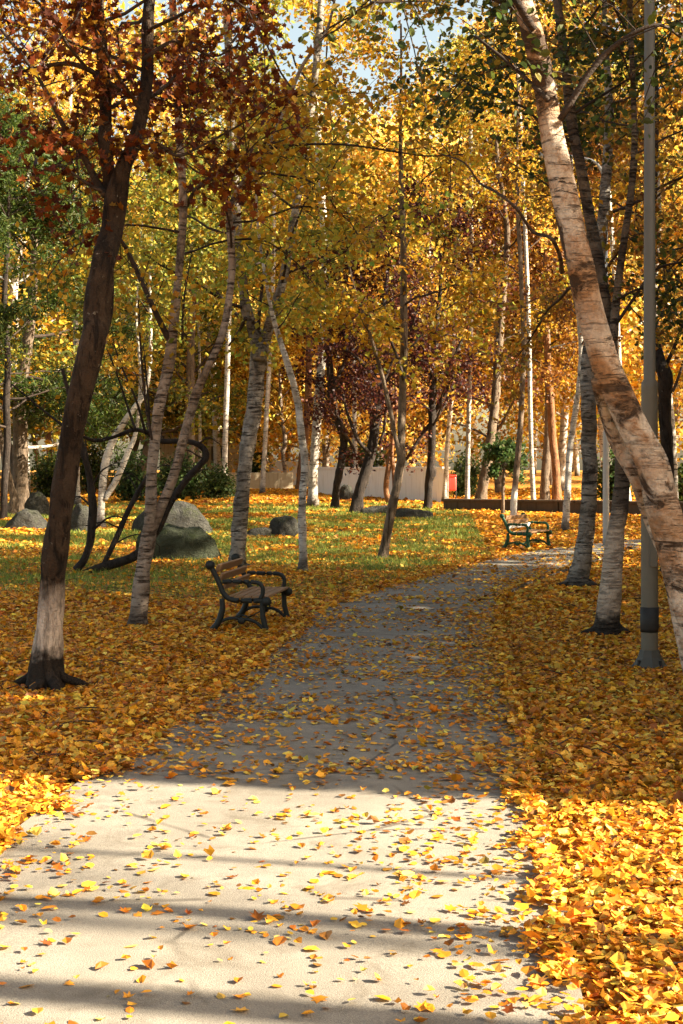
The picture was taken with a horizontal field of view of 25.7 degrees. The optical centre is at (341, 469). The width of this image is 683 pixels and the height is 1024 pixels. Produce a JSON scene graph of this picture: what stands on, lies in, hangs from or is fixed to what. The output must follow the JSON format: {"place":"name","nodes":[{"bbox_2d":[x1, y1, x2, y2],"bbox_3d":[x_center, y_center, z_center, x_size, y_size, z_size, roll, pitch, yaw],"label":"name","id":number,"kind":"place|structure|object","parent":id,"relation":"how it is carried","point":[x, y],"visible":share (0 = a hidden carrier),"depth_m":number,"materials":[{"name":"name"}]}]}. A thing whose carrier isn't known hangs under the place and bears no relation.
{"place":"outdoors","nodes":[
{"label":"outdoors","id":0,"kind":"place"},
{"bbox_2d":[0,539,640,1023],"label":"path","id":1,"kind":"structure","parent":0,"point":[200,969],"depth_m":6.20,"materials":[{"name":"concrete"}]},
{"bbox_2d":[539,152,608,544],"bbox_3d":[5.061,-2.623,32.611,1.521,8.550,0.240,0,0,0],"label":"street lamp","id":2,"kind":"object","parent":1,"relation":"on","point":[605,483],"visible":0.37,"depth_m":32.56,"materials":[{"name":"grey metal"}]},
{"bbox_2d":[0,470,682,1023],"bbox_3d":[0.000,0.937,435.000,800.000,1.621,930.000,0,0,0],"label":"ground","id":3,"kind":"structure","parent":0,"point":[576,480],"depth_m":20.82,"materials":[{"name":"brown soil"}]},
{"bbox_2d":[4,508,46,529],"bbox_3d":[-8.319,1.344,39.432,1.146,0.689,0.816,0,0,0],"label":"boulder","id":4,"kind":"object","parent":3,"relation":"on","point":[27,518],"visible":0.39,"depth_m":39.10,"materials":[{"name":"stone"}]},
{"bbox_2d":[0,364,59,473],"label":"olive tree","id":5,"kind":"object","parent":3,"relation":"on","point":[11,459],"visible":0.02,"depth_m":86.10,"materials":[{"name":"green plant"}]},
{"bbox_2d":[0,250,68,513],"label":"maple tree","id":6,"kind":"object","parent":3,"relation":"on","point":[13,505],"visible":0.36,"depth_m":46.67,"materials":[{"name":"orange plant"}]},
{"bbox_2d":[24,492,48,514],"bbox_3d":[-9.509,1.112,46.888,0.786,0.882,0.636,0,0,0],"label":"boulder","id":7,"kind":"object","parent":3,"relation":"on","point":[38,501],"visible":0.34,"depth_m":46.63,"materials":[{"name":"stone"}]},
{"bbox_2d":[28,446,56,497],"bbox_3d":[-11.886,0.019,61.385,2.237,2.290,2.178,0,0,11],"label":"shrub","id":8,"kind":"object","parent":3,"relation":"on","point":[43,478],"visible":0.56,"depth_m":61.00,"materials":[{"name":"green plant"}]},
{"bbox_2d":[0,180,100,456],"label":"birch tree","id":9,"kind":"object","parent":3,"relation":"on","point":[48,436],"visible":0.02,"depth_m":68.34,"materials":[{"name":"yellow plant"}]},
{"bbox_2d":[1,263,111,468],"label":"olive tree","id":10,"kind":"object","parent":3,"relation":"on","point":[36,451],"depth_m":100.26,"materials":[{"name":"green plant"}]},
{"bbox_2d":[12,34,131,504],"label":"birch tree","id":11,"kind":"object","parent":3,"relation":"on","point":[70,106],"visible":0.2,"depth_m":53.81,"materials":[{"name":"yellow plant"}]},
{"bbox_2d":[0,94,151,518],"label":"birch tree","id":12,"kind":"object","parent":3,"relation":"on","point":[7,178],"visible":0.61,"depth_m":44.42,"materials":[{"name":"green plant"}]},
{"bbox_2d":[71,503,88,531],"bbox_3d":[-6.624,1.270,37.989,0.581,0.879,0.472,0,0,0],"label":"boulder","id":13,"kind":"object","parent":3,"relation":"on","point":[80,512],"visible":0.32,"depth_m":37.80,"materials":[{"name":"stone"}]},
{"bbox_2d":[0,87,165,510],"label":"birch tree","id":14,"kind":"object","parent":3,"relation":"on","point":[20,450],"visible":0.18,"depth_m":49.14,"materials":[{"name":"green plant"}]},
{"bbox_2d":[0,0,167,495],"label":"golden tree","id":15,"kind":"object","parent":3,"relation":"on","point":[45,324],"visible":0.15,"depth_m":61.94,"materials":[{"name":"yellow plant"}]},
{"bbox_2d":[0,65,184,475],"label":"olive tree","id":16,"kind":"object","parent":3,"relation":"on","point":[169,414],"visible":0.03,"depth_m":79.16,"materials":[{"name":"green plant"}]},
{"bbox_2d":[80,435,117,492],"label":"shrub","id":17,"kind":"object","parent":3,"relation":"on","point":[95,465],"visible":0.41,"depth_m":65.81,"materials":[{"name":"green plant"}]},
{"bbox_2d":[0,0,216,491],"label":"pale yellow tree","id":18,"kind":"object","parent":3,"relation":"on","point":[158,9],"visible":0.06,"depth_m":67.00,"materials":[{"name":"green plant"}]},
{"bbox_2d":[0,333,222,572],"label":"contorted tree","id":19,"kind":"object","parent":3,"relation":"on","point":[92,527],"visible":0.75,"depth_m":24.69,"materials":[{"name":"brown plant"}]},
{"bbox_2d":[2,132,251,527],"bbox_3d":[-5.526,-3.684,39.704,6.532,10.731,5.518,0,0,-39],"label":"birch tree","id":20,"kind":"object","parent":3,"relation":"on","point":[149,331],"visible":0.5,"depth_m":39.63,"materials":[{"name":"yellow plant"}]},
{"bbox_2d":[27,111,229,456],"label":"olive tree","id":21,"kind":"object","parent":3,"relation":"on","point":[136,445],"visible":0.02,"depth_m":84.94,"materials":[{"name":"green plant"}]},
{"bbox_2d":[106,444,163,500],"bbox_3d":[-7.988,0.119,57.240,2.510,2.254,2.092,0,0,0],"label":"shrub","id":22,"kind":"object","parent":3,"relation":"on","point":[126,490],"visible":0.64,"depth_m":57.15,"materials":[{"name":"green plant"}]},
{"bbox_2d":[0,0,329,690],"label":"maple tree","id":23,"kind":"object","parent":3,"relation":"on","point":[46,668],"visible":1,"depth_m":11.56,"materials":[{"name":"brown plant"}]},
{"bbox_2d":[131,501,212,532],"bbox_3d":[-4.285,1.245,37.800,2.184,0.944,1.313,0,0,0],"label":"boulder","id":24,"kind":"object","parent":3,"relation":"on","point":[184,514],"visible":0.31,"depth_m":37.27,"materials":[{"name":"stone"}]},
{"bbox_2d":[136,523,220,560],"bbox_3d":[-3.108,1.399,28.487,1.669,0.791,0.906,0,0,0],"label":"boulder","id":25,"kind":"object","parent":3,"relation":"on","point":[174,541],"visible":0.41,"depth_m":28.09,"materials":[{"name":"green stone"}]},
{"bbox_2d":[31,33,334,477],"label":"olive tree","id":26,"kind":"object","parent":3,"relation":"on","point":[145,448],"visible":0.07,"depth_m":70.67,"materials":[{"name":"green plant"}]},
{"bbox_2d":[79,1,286,472],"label":"pale yellow tree","id":27,"kind":"object","parent":3,"relation":"on","point":[217,452],"visible":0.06,"depth_m":77.91,"materials":[{"name":"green plant"}]},
{"bbox_2d":[157,446,213,499],"bbox_3d":[-6.319,0.051,58.368,2.725,2.372,2.210,0,0,0],"label":"shrub","id":28,"kind":"object","parent":3,"relation":"on","point":[193,486],"visible":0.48,"depth_m":58.28,"materials":[{"name":"green plant"}]},
{"bbox_2d":[105,114,275,464],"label":"linden tree","id":29,"kind":"object","parent":3,"relation":"on","point":[189,366],"visible":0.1,"depth_m":65.80,"materials":[{"name":"yellow plant"}]},
{"bbox_2d":[155,231,246,471],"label":"birch tree","id":30,"kind":"object","parent":3,"relation":"on","point":[216,383],"visible":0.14,"depth_m":68.47,"materials":[{"name":"yellow plant"}]},
{"bbox_2d":[117,121,284,473],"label":"olive tree","id":31,"kind":"object","parent":3,"relation":"on","point":[203,434],"visible":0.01,"depth_m":82.46,"materials":[{"name":"green plant"}]},
{"bbox_2d":[160,429,269,479],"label":"garden building","id":32,"kind":"structure","parent":3,"relation":"on","point":[165,449],"depth_m":90.00,"materials":[{"name":"concrete"}]},
{"bbox_2d":[197,459,236,498],"bbox_3d":[-4.874,0.299,60.398,2.467,1.793,1.982,0,0,0],"label":"shrub","id":33,"kind":"object","parent":3,"relation":"on","point":[220,486],"visible":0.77,"depth_m":60.07,"materials":[{"name":"green plant"}]},
{"bbox_2d":[190,66,264,472],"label":"birch tree","id":34,"kind":"object","parent":3,"relation":"on","point":[226,409],"visible":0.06,"depth_m":62.40,"materials":[{"name":"white plant"}]},
{"bbox_2d":[166,154,316,472],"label":"pale yellow tree","id":35,"kind":"object","parent":3,"relation":"on","point":[235,433],"depth_m":82.74,"materials":[{"name":"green plant"}]},
{"bbox_2d":[0,500,494,602],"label":"grass","id":36,"kind":"structure","parent":3,"relation":"on","point":[429,527],"depth_m":32.22,"materials":[{"name":"green plant"}]},
{"bbox_2d":[205,554,291,630],"bbox_3d":[-0.985,1.323,16.239,0.693,0.761,1.372,0,0,8],"label":"park bench","id":37,"kind":"object","parent":3,"relation":"on","point":[261,594],"visible":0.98,"depth_m":15.71,"materials":[{"name":"black metal"}]},
{"bbox_2d":[8,0,498,625],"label":"birch tree","id":38,"kind":"object","parent":3,"relation":"on","point":[152,520],"visible":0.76,"depth_m":15.85,"materials":[{"name":"yellow plant"}]},
{"bbox_2d":[247,527,271,537],"bbox_3d":[-2.032,1.558,36.249,0.698,0.353,0.335,0,0,0],"label":"boulder","id":39,"kind":"object","parent":3,"relation":"on","point":[264,531],"visible":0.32,"depth_m":36.11,"materials":[{"name":"stone"}]},
{"bbox_2d":[227,472,292,488],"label":"retaining wall","id":40,"kind":"structure","parent":3,"relation":"on","point":[284,480],"depth_m":72.16,"materials":[{"name":"concrete"}]},
{"bbox_2d":[252,438,278,472],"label":"shrub","id":41,"kind":"object","parent":3,"relation":"on","point":[255,469],"visible":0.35,"depth_m":78.98,"materials":[{"name":"green plant"}]},
{"bbox_2d":[219,113,314,492],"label":"birch tree","id":42,"kind":"object","parent":3,"relation":"on","point":[265,441],"visible":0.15,"depth_m":65.63,"materials":[{"name":"yellow plant"}]},
{"bbox_2d":[204,312,345,471],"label":"maple tree","id":43,"kind":"object","parent":3,"relation":"on","point":[282,426],"visible":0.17,"depth_m":74.17,"materials":[{"name":"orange plant"}]},
{"bbox_2d":[217,218,339,466],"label":"pale yellow tree","id":44,"kind":"object","parent":3,"relation":"on","point":[320,451],"visible":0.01,"depth_m":86.39,"materials":[{"name":"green plant"}]},
{"bbox_2d":[257,461,307,485],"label":"garden wall","id":45,"kind":"structure","parent":3,"relation":"on","point":[278,464],"depth_m":78.63,"materials":[{"name":"beige concrete"}]},
{"bbox_2d":[79,0,486,567],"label":"birch tree","id":46,"kind":"object","parent":3,"relation":"on","point":[259,340],"visible":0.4,"depth_m":25.19,"materials":[{"name":"yellow plant"}]},
{"bbox_2d":[269,515,297,535],"bbox_3d":[-1.423,1.418,36.738,0.782,0.622,0.618,0,0,0],"label":"boulder","id":47,"kind":"object","parent":3,"relation":"on","point":[284,525],"visible":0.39,"depth_m":36.48,"materials":[{"name":"stone"}]},
{"bbox_2d":[183,44,398,570],"bbox_3d":[-0.852,-2.521,24.289,3.485,8.647,4.094,0,0,0],"label":"birch tree","id":48,"kind":"object","parent":3,"relation":"on","point":[302,525],"visible":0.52,"depth_m":24.09,"materials":[{"name":"yellow plant"}]},
{"bbox_2d":[212,0,406,505],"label":"birch tree","id":49,"kind":"object","parent":3,"relation":"on","point":[312,498],"visible":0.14,"depth_m":53.76,"materials":[{"name":"yellow plant"}]},
{"bbox_2d":[262,156,356,488],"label":"birch tree","id":50,"kind":"object","parent":3,"relation":"on","point":[307,391],"visible":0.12,"depth_m":69.66,"materials":[{"name":"yellow plant"}]},
{"bbox_2d":[208,99,425,481],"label":"pale yellow tree","id":51,"kind":"object","parent":3,"relation":"on","point":[325,460],"visible":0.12,"depth_m":75.88,"materials":[{"name":"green plant"}]},
{"bbox_2d":[268,224,395,507],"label":"plum tree","id":52,"kind":"object","parent":3,"relation":"on","point":[335,421],"visible":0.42,"depth_m":52.26,"materials":[{"name":"brown plant"}]},
{"bbox_2d":[0,487,682,1023],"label":"fallen leaves","id":53,"kind":"object","parent":3,"relation":"on","point":[560,923],"depth_m":9.91,"materials":[{"name":"plant"}]},
{"bbox_2d":[339,484,352,499],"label":"boulder","id":54,"kind":"object","parent":3,"relation":"on","point":[346,492],"visible":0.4,"depth_m":58.31,"materials":[{"name":"stone"}]},
{"bbox_2d":[271,154,423,459],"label":"pale yellow tree","id":55,"kind":"object","parent":3,"relation":"on","point":[295,442],"visible":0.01,"depth_m":83.34,"materials":[{"name":"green plant"}]},
{"bbox_2d":[285,108,426,466],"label":"birch tree","id":56,"kind":"object","parent":3,"relation":"on","point":[354,420],"visible":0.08,"depth_m":65.89,"materials":[{"name":"yellow plant"}]},
{"bbox_2d":[334,438,386,466],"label":"shrub","id":57,"kind":"object","parent":3,"relation":"on","point":[379,462],"visible":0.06,"depth_m":71.05,"materials":[{"name":"green plant"}]},
{"bbox_2d":[360,505,387,513],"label":"boulder","id":58,"kind":"object","parent":3,"relation":"on","point":[376,509],"visible":0.43,"depth_m":47.98,"materials":[{"name":"stone"}]},
{"bbox_2d":[296,111,465,466],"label":"pale yellow tree","id":59,"kind":"object","parent":3,"relation":"on","point":[440,445],"visible":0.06,"depth_m":81.90,"materials":[{"name":"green plant"}]},
{"bbox_2d":[317,467,449,501],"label":"garden wall","id":60,"kind":"structure","parent":3,"relation":"on","point":[412,485],"depth_m":60.41,"materials":[{"name":"beige concrete"}]},
{"bbox_2d":[245,0,523,558],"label":"birch tree","id":61,"kind":"object","parent":3,"relation":"on","point":[385,325],"visible":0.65,"depth_m":27.47,"materials":[{"name":"yellow plant"}]},
{"bbox_2d":[294,202,477,513],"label":"plum tree","id":62,"kind":"object","parent":3,"relation":"on","point":[374,396],"visible":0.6,"depth_m":48.59,"materials":[{"name":"brown plant"}]},
{"bbox_2d":[288,93,488,466],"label":"pale yellow tree","id":63,"kind":"object","parent":3,"relation":"on","point":[410,443],"visible":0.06,"depth_m":76.16,"materials":[{"name":"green plant"}]},
{"bbox_2d":[336,291,454,503],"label":"plum tree","id":64,"kind":"object","parent":3,"relation":"on","point":[390,467],"visible":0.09,"depth_m":54.69,"materials":[{"name":"brown plant"}]},
{"bbox_2d":[395,508,432,518],"bbox_3d":[2.185,1.364,45.035,1.161,0.446,0.476,0,0,0],"label":"boulder","id":65,"kind":"object","parent":3,"relation":"on","point":[406,512],"visible":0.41,"depth_m":44.85,"materials":[{"name":"stone"}]},
{"bbox_2d":[300,144,553,508],"bbox_3d":[3.250,-4.862,51.381,7.826,12.646,8.851,0,0,13],"label":"plum tree","id":66,"kind":"object","parent":3,"relation":"on","point":[460,381],"visible":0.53,"depth_m":51.13,"materials":[{"name":"yellow plant"}]},
{"bbox_2d":[363,41,511,466],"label":"pale yellow tree","id":67,"kind":"object","parent":3,"relation":"on","point":[434,139],"visible":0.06,"depth_m":77.90,"materials":[{"name":"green plant"}]},
{"bbox_2d":[393,89,509,501],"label":"birch tree","id":68,"kind":"object","parent":3,"relation":"on","point":[446,456],"visible":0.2,"depth_m":56.40,"materials":[{"name":"yellow plant"}]},
{"bbox_2d":[449,475,456,498],"bbox_3d":[4.280,0.800,58.000,0.355,1.225,0.320,0,0,0],"label":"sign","id":69,"kind":"object","parent":3,"relation":"on","point":[452,482],"visible":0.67,"depth_m":57.86,"materials":[{"name":"red metal"}]},
{"bbox_2d":[394,87,516,466],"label":"pale yellow tree","id":70,"kind":"object","parent":3,"relation":"on","point":[471,445],"visible":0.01,"depth_m":98.83,"materials":[{"name":"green plant"}]},
{"bbox_2d":[394,20,536,498],"bbox_3d":[4.580,-7.189,51.754,5.428,17.284,4.073,0,0,0],"label":"birch tree","id":71,"kind":"object","parent":3,"relation":"on","point":[467,458],"visible":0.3,"depth_m":52.04,"materials":[{"name":"yellow plant"}]},
{"bbox_2d":[449,448,481,496],"bbox_3d":[5.117,0.017,62.542,1.945,2.254,1.732,0,0,0],"label":"shrub","id":72,"kind":"object","parent":3,"relation":"on","point":[459,472],"visible":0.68,"depth_m":62.26,"materials":[{"name":"green plant"}]},
{"bbox_2d":[425,142,525,469],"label":"pale yellow tree","id":73,"kind":"object","parent":3,"relation":"on","point":[474,432],"visible":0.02,"depth_m":119.86,"materials":[{"name":"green plant"}]},
{"bbox_2d":[372,0,600,492],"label":"golden tree","id":74,"kind":"object","parent":3,"relation":"on","point":[497,483],"visible":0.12,"depth_m":65.20,"materials":[{"name":"yellow plant"}]},
{"bbox_2d":[298,0,682,670],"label":"birch tree","id":75,"kind":"object","parent":3,"relation":"on","point":[638,450],"visible":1,"depth_m":9.79,"materials":[{"name":"beige plant"}]},
{"bbox_2d":[442,499,558,512],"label":"garden wall","id":76,"kind":"structure","parent":3,"relation":"on","point":[522,505],"depth_m":49.54,"materials":[{"name":"brown wood"}]},
{"bbox_2d":[476,431,531,513],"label":"sapling","id":77,"kind":"object","parent":3,"relation":"on","point":[500,451],"visible":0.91,"depth_m":47.91,"materials":[{"name":"green plant"}]},
{"bbox_2d":[449,2,578,499],"bbox_3d":[5.544,-7.129,50.293,5.011,17.252,5.574,0,0,0],"label":"birch tree","id":78,"kind":"object","parent":3,"relation":"on","point":[530,411],"visible":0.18,"depth_m":49.91,"materials":[{"name":"yellow plant"}]},
{"bbox_2d":[418,31,620,498],"bbox_3d":[6.169,-6.542,51.474,6.904,16.081,6.400,0,0,0],"label":"birch tree","id":79,"kind":"object","parent":3,"relation":"on","point":[481,490],"visible":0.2,"depth_m":51.49,"materials":[{"name":"yellow plant"}]},
{"bbox_2d":[500,512,551,547],"bbox_3d":[3.903,1.294,31.686,0.693,0.766,1.437,0,0,26],"label":"park bench","id":80,"kind":"object","parent":3,"relation":"on","point":[529,531],"visible":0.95,"depth_m":31.32,"materials":[{"name":"brown wood"}]},
{"bbox_2d":[472,184,580,473],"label":"golden tree","id":81,"kind":"object","parent":3,"relation":"on","point":[534,445],"visible":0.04,"depth_m":104.16,"materials":[{"name":"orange plant"}]},
{"bbox_2d":[417,0,642,514],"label":"birch tree","id":82,"kind":"object","parent":3,"relation":"on","point":[517,461],"visible":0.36,"depth_m":43.67,"materials":[{"name":"yellow plant"}]},
{"bbox_2d":[444,105,622,499],"bbox_3d":[7.799,-6.323,56.597,5.782,15.376,6.795,0,0,32],"label":"birch tree","id":83,"kind":"object","parent":3,"relation":"on","point":[545,482],"visible":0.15,"depth_m":56.37,"materials":[{"name":"yellow plant"}]},
{"bbox_2d":[390,0,682,635],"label":"birch tree","id":84,"kind":"object","parent":3,"relation":"on","point":[608,611],"visible":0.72,"depth_m":15.16,"materials":[{"name":"leaf"},{"name":"birch bark"},{"name":"dark twig bark"}]},
{"bbox_2d":[427,24,664,489],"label":"golden tree","id":85,"kind":"object","parent":3,"relation":"on","point":[563,426],"visible":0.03,"depth_m":68.96,"materials":[{"name":"yellow plant"}]},
{"bbox_2d":[458,67,639,484],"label":"golden tree","id":86,"kind":"object","parent":3,"relation":"on","point":[535,430],"visible":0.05,"depth_m":79.16,"materials":[{"name":"orange plant"}]},
{"bbox_2d":[416,0,682,586],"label":"tree","id":87,"kind":"object","parent":3,"relation":"on","point":[579,571],"visible":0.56,"depth_m":21.24,"materials":[{"name":"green plant"}]},
{"bbox_2d":[473,143,638,499],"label":"tree","id":88,"kind":"object","parent":3,"relation":"on","point":[549,372],"visible":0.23,"depth_m":55.59,"materials":[{"name":"yellow plant"}]},
{"bbox_2d":[515,411,598,471],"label":"pale yellow tree","id":89,"kind":"object","parent":3,"relation":"on","point":[566,449],"depth_m":122.94,"materials":[{"name":"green plant"}]},
{"bbox_2d":[481,0,682,465],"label":"golden tree","id":90,"kind":"object","parent":3,"relation":"on","point":[675,372],"visible":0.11,"depth_m":62.42,"materials":[{"name":"yellow plant"}]},
{"bbox_2d":[524,238,640,475],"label":"golden tree","id":91,"kind":"object","parent":3,"relation":"on","point":[576,451],"visible":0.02,"depth_m":98.95,"materials":[{"name":"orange plant"}]},
{"bbox_2d":[500,0,682,570],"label":"willow tree","id":92,"kind":"object","parent":3,"relation":"on","point":[665,379],"visible":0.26,"depth_m":23.82,"materials":[{"name":"green plant"}]},
{"bbox_2d":[517,5,666,530],"bbox_3d":[6.429,-5.348,39.052,4.021,14.102,5.756,0,0,0],"label":"birch tree","id":93,"kind":"object","parent":3,"relation":"on","point":[565,525],"visible":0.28,"depth_m":38.76,"materials":[{"name":"yellow plant"}]},
{"bbox_2d":[536,0,682,500],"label":"birch tree","id":94,"kind":"object","parent":3,"relation":"on","point":[613,270],"visible":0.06,"depth_m":47.77,"materials":[{"name":"yellow plant"}]},
{"bbox_2d":[597,445,632,500],"bbox_3d":[10.306,0.010,56.455,2.253,2.527,2.210,0,0,0],"label":"shrub","id":95,"kind":"object","parent":3,"relation":"on","point":[611,475],"visible":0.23,"depth_m":56.24,"materials":[{"name":"green plant"}]},
{"bbox_2d":[558,500,682,514],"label":"garden wall","id":96,"kind":"structure","parent":3,"relation":"on","point":[575,505],"depth_m":47.55,"materials":[{"name":"brown wood"}]},
{"bbox_2d":[571,18,682,495],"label":"birch tree","id":97,"kind":"object","parent":3,"relation":"on","point":[676,295],"visible":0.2,"depth_m":43.82,"materials":[{"name":"yellow plant"}]},
{"bbox_2d":[580,0,682,409],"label":"pale yellow tree","id":98,"kind":"object","parent":3,"relation":"on","point":[630,368],"visible":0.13,"depth_m":61.74,"materials":[{"name":"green plant"}]},
{"bbox_2d":[597,152,682,467],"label":"golden tree","id":99,"kind":"object","parent":3,"relation":"on","point":[675,398],"visible":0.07,"depth_m":82.81,"materials":[{"name":"yellow plant"}]},
{"bbox_2d":[632,0,666,670],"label":"street lamp","id":100,"kind":"object","parent":3,"relation":"on","point":[649,654],"visible":0.77,"depth_m":12.58,"materials":[{"name":"grey metal"}]},
{"bbox_2d":[616,89,682,426],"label":"golden tree","id":101,"kind":"object","parent":3,"relation":"on","point":[666,316],"depth_m":98.20,"materials":[{"name":"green plant"}]},
{"bbox_2d":[620,142,682,424],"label":"pale yellow tree","id":102,"kind":"object","parent":3,"relation":"on","point":[636,393],"visible":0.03,"depth_m":98.69,"materials":[{"name":"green plant"}]},
{"bbox_2d":[658,72,682,435],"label":"golden tree","id":103,"kind":"object","parent":3,"relation":"on","point":[679,416],"visible":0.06,"depth_m":83.56,"materials":[{"name":"yellow plant"}]},
{"bbox_2d":[677,451,682,501],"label":"shrub","id":104,"kind":"object","parent":3,"relation":"on","point":[680,483],"visible":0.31,"depth_m":54.38,"materials":[{"name":"green plant"}]},
{"bbox_2d":[0,0,682,469],"label":"sky","id":105,"kind":"structure","parent":0,"point":[299,48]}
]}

